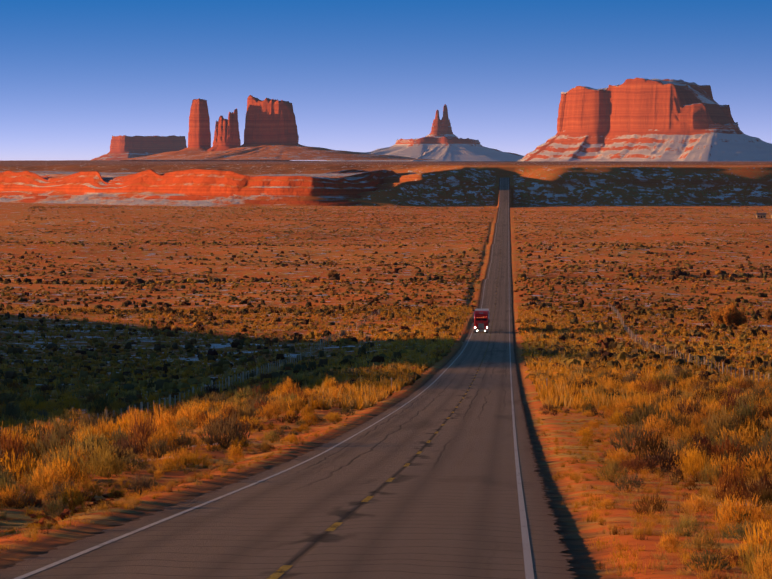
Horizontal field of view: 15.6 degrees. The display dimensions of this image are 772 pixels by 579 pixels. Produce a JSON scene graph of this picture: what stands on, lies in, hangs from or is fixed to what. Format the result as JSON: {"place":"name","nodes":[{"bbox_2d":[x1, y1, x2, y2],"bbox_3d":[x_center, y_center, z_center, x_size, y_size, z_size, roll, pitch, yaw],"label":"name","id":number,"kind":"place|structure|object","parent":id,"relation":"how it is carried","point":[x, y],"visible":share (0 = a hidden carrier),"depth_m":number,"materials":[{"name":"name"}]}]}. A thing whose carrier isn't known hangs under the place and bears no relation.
{"place":"outdoors","nodes":[
{"label":"outdoors","id":0,"kind":"place"},
{"bbox_2d":[0,169,415,205],"bbox_3d":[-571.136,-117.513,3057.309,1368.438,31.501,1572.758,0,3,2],"label":"mesa cliffs","id":1,"kind":"structure","parent":0,"point":[190,187],"depth_m":2379.19,"materials":[{"name":"red stone"}]},
{"bbox_2d":[0,178,577,578],"bbox_3d":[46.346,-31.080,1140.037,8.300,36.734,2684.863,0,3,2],"label":"road","id":2,"kind":"structure","parent":0,"point":[444,504],"depth_m":58.33,"materials":[{"name":"grey asphalt"}]},
{"bbox_2d":[14,179,533,578],"bbox_3d":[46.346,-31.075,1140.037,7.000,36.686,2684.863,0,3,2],"label":"road edge lines","id":3,"kind":"object","parent":2,"relation":"on","point":[529,572],"visible":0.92,"depth_m":58.31,"materials":[{"name":"white paint"}]},
{"bbox_2d":[266,242,501,578],"bbox_3d":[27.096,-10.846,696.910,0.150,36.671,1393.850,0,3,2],"label":"road centre dashes","id":4,"kind":"object","parent":2,"relation":"on","point":[278,574],"visible":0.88,"depth_m":51.69,"materials":[{"name":"yellow paint"}]},
{"bbox_2d":[473,309,489,332],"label":"semi truck","id":5,"kind":"object","parent":2,"relation":"on","point":[481,320],"visible":0.98,"depth_m":516.36,"materials":[{"name":"red metal"}]},
{"bbox_2d":[0,160,771,578],"bbox_3d":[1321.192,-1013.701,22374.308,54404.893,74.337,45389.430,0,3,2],"label":"ground","id":6,"kind":"structure","parent":0,"point":[616,188],"depth_m":1104.22,"materials":[{"name":"orange soil"}]},
{"bbox_2d":[92,135,186,159],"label":"mesa","id":7,"kind":"structure","parent":6,"relation":"on","point":[124,147],"depth_m":15437.16,"materials":[{"name":"red stone"}]},
{"bbox_2d":[118,98,239,160],"bbox_3d":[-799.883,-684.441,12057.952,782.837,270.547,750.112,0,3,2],"label":"butte","id":8,"kind":"object","parent":6,"relation":"on","point":[199,137],"visible":0.71,"depth_m":12040.81,"materials":[{"name":"red stone"}]},
{"bbox_2d":[1,309,379,427],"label":"fence","id":9,"kind":"object","parent":6,"relation":"on","point":[192,390],"visible":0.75,"depth_m":318.50,"materials":[{"name":"beige wood"}]},
{"bbox_2d":[207,108,291,160],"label":"rock spires","id":10,"kind":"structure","parent":6,"relation":"on","point":[226,135],"depth_m":11987.57,"materials":[{"name":"red stone"}]},
{"bbox_2d":[126,95,432,159],"bbox_3d":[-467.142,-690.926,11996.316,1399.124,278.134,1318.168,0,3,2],"label":"castle butte","id":11,"kind":"object","parent":6,"relation":"on","point":[270,131],"visible":1,"depth_m":11939.06,"materials":[{"name":"red stone"}]},
{"bbox_2d":[327,270,339,277],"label":"tamarisk bush","id":12,"kind":"object","parent":6,"relation":"on","point":[332,274],"visible":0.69,"depth_m":879.89,"materials":[{"name":"brown plant"}]},
{"bbox_2d":[0,195,771,578],"bbox_3d":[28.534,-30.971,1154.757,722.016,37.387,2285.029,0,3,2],"label":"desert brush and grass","id":13,"kind":"object","parent":6,"relation":"on","point":[716,439],"visible":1,"depth_m":272.53,"materials":[{"name":"plant"}]},
{"bbox_2d":[325,136,523,160],"bbox_3d":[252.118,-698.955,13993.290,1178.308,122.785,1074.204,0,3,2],"label":"butte","id":14,"kind":"object","parent":6,"relation":"on","point":[444,148],"visible":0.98,"depth_m":13794.48,"materials":[{"name":"grey stone"}]},
{"bbox_2d":[425,104,457,137],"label":"rock spire","id":15,"kind":"structure","parent":14,"relation":"on","point":[442,127],"depth_m":13954.70,"materials":[{"name":"red stone"}]},
{"bbox_2d":[518,78,771,160],"bbox_3d":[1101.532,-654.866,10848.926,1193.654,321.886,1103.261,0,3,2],"label":"mesa","id":16,"kind":"structure","parent":6,"relation":"on","point":[639,119],"depth_m":10768.92,"materials":[{"name":"red stone"}]},
{"bbox_2d":[609,303,769,380],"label":"fence","id":17,"kind":"object","parent":6,"relation":"on","point":[632,335],"visible":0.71,"depth_m":375.01,"materials":[{"name":"beige wood"}]},
{"bbox_2d":[709,301,748,326],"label":"tamarisk bush","id":18,"kind":"object","parent":6,"relation":"on","point":[729,315],"visible":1,"depth_m":555.64,"materials":[{"name":"brown plant"}]},
{"bbox_2d":[756,213,771,218],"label":"homestead","id":19,"kind":"structure","parent":6,"relation":"on","point":[760,215],"depth_m":1877.98,"materials":[{"name":"beige"}]},
{"bbox_2d":[763,309,771,320],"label":"tamarisk bush","id":20,"kind":"object","parent":6,"relation":"on","point":[768,314],"visible":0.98,"depth_m":596.29,"materials":[{"name":"brown plant"}]},
{"bbox_2d":[0,0,771,160],"label":"sky","id":21,"kind":"structure","parent":0,"point":[76,75],"materials":[{"name":"blue"}]}
]}

